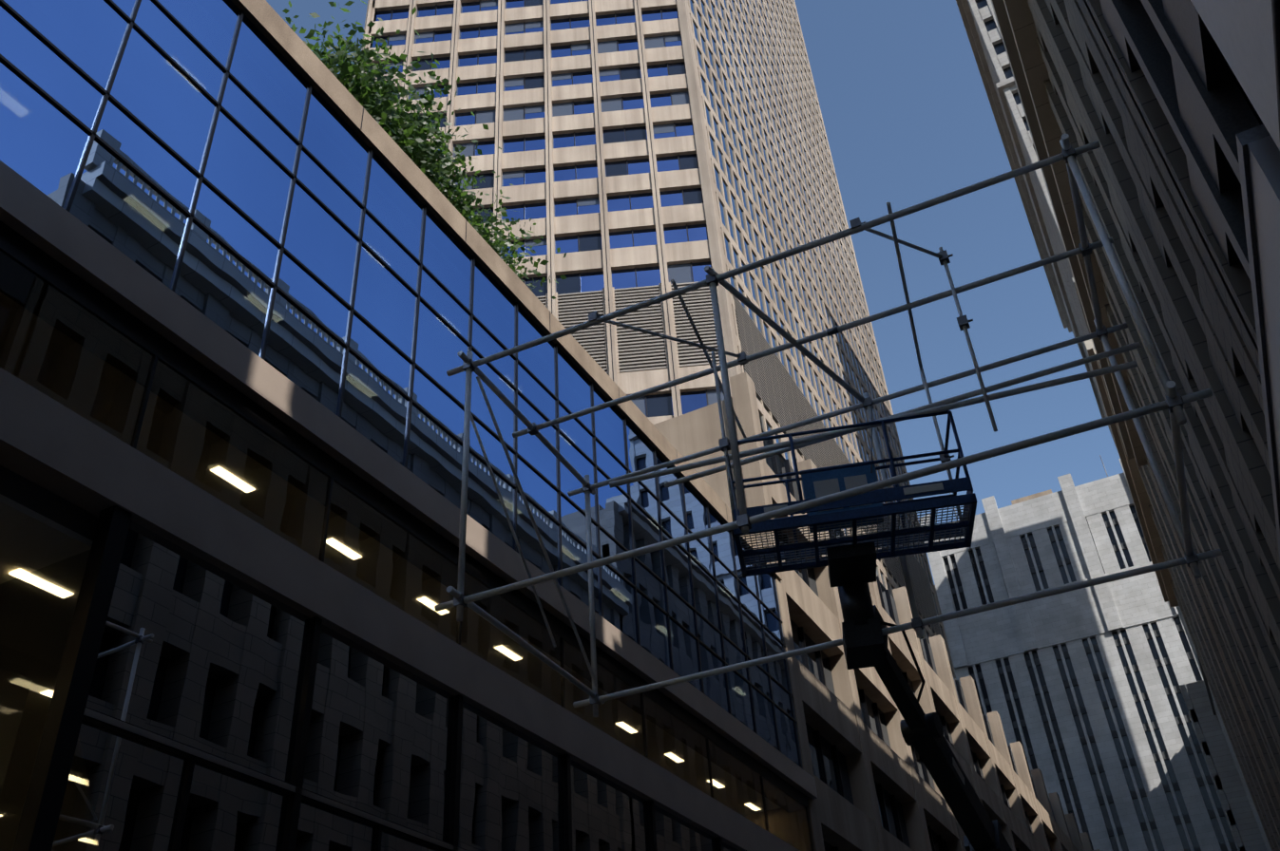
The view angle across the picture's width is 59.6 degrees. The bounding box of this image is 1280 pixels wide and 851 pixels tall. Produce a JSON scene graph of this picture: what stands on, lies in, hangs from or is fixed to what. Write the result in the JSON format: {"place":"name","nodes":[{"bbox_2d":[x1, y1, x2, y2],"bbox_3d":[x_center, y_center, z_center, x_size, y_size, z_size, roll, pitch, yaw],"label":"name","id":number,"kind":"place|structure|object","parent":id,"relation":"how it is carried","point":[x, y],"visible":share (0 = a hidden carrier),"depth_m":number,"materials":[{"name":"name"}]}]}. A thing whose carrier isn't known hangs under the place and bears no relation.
{"place":"outdoors","nodes":[
{"label":"outdoors","id":0,"kind":"place"},
{"bbox_2d":[0,465,98,584],"bbox_3d":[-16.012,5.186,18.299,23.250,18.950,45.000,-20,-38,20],"label":"ceiling","id":1,"kind":"structure","parent":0,"point":[41,527],"depth_m":12.66,"materials":[{"name":"brown paint"}]},
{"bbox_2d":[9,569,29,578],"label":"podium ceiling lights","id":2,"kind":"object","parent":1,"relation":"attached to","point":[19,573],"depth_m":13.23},
{"bbox_2d":[359,0,956,680],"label":"tower","id":3,"kind":"structure","parent":0,"point":[629,361],"depth_m":94.20,"materials":[{"name":"beige concrete"}]},
{"bbox_2d":[266,0,1123,585],"label":"sky","id":4,"kind":"structure","parent":0,"point":[908,119],"materials":[{"name":"blue"}]},
{"bbox_2d":[653,371,1100,850],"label":"beige block","id":5,"kind":"structure","parent":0,"point":[839,823],"depth_m":42.48,"materials":[{"name":"beige concrete"}]},
{"bbox_2d":[918,455,1237,850],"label":"deco tower","id":6,"kind":"structure","parent":0,"point":[1014,634],"depth_m":146.41,"materials":[{"name":"white concrete"}]},
{"bbox_2d":[991,0,1279,800],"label":"stone building","id":7,"kind":"structure","parent":0,"point":[1071,82],"depth_m":22.82,"materials":[{"name":"stone"}]},
{"bbox_2d":[1084,0,1277,351],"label":"dark block","id":8,"kind":"structure","parent":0,"point":[1170,48],"depth_m":12.19,"materials":[{"name":"grey concrete"}]},
{"bbox_2d":[1190,0,1279,151],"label":"building","id":9,"kind":"structure","parent":8,"relation":"attached to","point":[1245,34],"depth_m":8.65,"materials":[{"name":"concrete"}]},
{"bbox_2d":[1235,123,1279,561],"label":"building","id":10,"kind":"structure","parent":8,"relation":"attached to","point":[1258,152],"depth_m":10.46,"materials":[{"name":"grey concrete"}]},
{"bbox_2d":[1083,339,1279,850],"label":"stone building","id":11,"kind":"structure","parent":0,"point":[1177,586],"depth_m":54.65,"materials":[{"name":"stone"}]},
{"bbox_2d":[1179,680,1267,850],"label":"block","id":12,"kind":"structure","parent":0,"point":[1238,812],"depth_m":119.44,"materials":[{"name":"concrete"}]},
{"label":"ground","id":13,"kind":"structure","parent":0,"visible":0},
{"bbox_2d":[0,0,817,850],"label":"building facade","id":14,"kind":"structure","parent":13,"relation":"on","point":[59,448],"depth_m":16.86,"materials":[{"name":"beige concrete"}]},
{"bbox_2d":[282,0,459,150],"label":"roof tree","id":15,"kind":"object","parent":14,"relation":"on","point":[349,72],"visible":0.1,"depth_m":22.75,"materials":[{"name":"green plant"}]},
{"bbox_2d":[0,0,814,850],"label":"window glass","id":16,"kind":"object","parent":14,"relation":"attached to","point":[198,654],"visible":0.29,"depth_m":16.74,"materials":[{"name":"blue glass"}]},
{"bbox_2d":[0,0,814,850],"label":"window frames","id":17,"kind":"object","parent":16,"relation":"attached to","point":[66,716],"visible":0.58,"depth_m":15.42,"materials":[{"name":"black metal"}]},
{"bbox_2d":[344,26,484,213],"bbox_3d":[-5.740,-5.878,24.631,4.358,4.442,4.946,-20,-38,20],"label":"roof tree","id":18,"kind":"object","parent":14,"relation":"on","point":[410,133],"visible":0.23,"depth_m":24.18,"materials":[{"name":"green plant"}]},
{"bbox_2d":[370,97,514,254],"bbox_3d":[-5.142,-5.229,25.500,4.495,4.340,5.995,-20,-38,20],"label":"roof tree","id":19,"kind":"object","parent":14,"relation":"on","point":[451,197],"visible":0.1,"depth_m":25.50,"materials":[{"name":"green plant"}]},
{"bbox_2d":[452,165,566,299],"bbox_3d":[-4.467,-3.884,26.704,4.935,3.492,4.658,-20,-38,20],"label":"roof tree","id":20,"kind":"object","parent":14,"relation":"on","point":[498,243],"visible":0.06,"depth_m":26.55,"materials":[{"name":"green plant"}]},
{"bbox_2d":[955,0,1271,850],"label":"building","id":21,"kind":"structure","parent":13,"relation":"on","point":[1007,110],"depth_m":112.51,"materials":[{"name":"concrete"}]},
{"label":"road","id":22,"kind":"structure","parent":0,"visible":0},
{"bbox_2d":[725,410,1012,850],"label":"boom lift","id":23,"kind":"object","parent":22,"relation":"on","point":[850,562],"visible":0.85,"depth_m":12.11,"materials":[{"name":"blue paint"}]},
{"bbox_2d":[434,133,1222,717],"bbox_3d":[1.792,0.212,12.141,7.280,3.700,3.400,-18,-38,18],"label":"scaffolding","id":24,"kind":"object","parent":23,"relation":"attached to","point":[1174,404],"visible":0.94,"depth_m":12.07,"materials":[{"name":"metal"}]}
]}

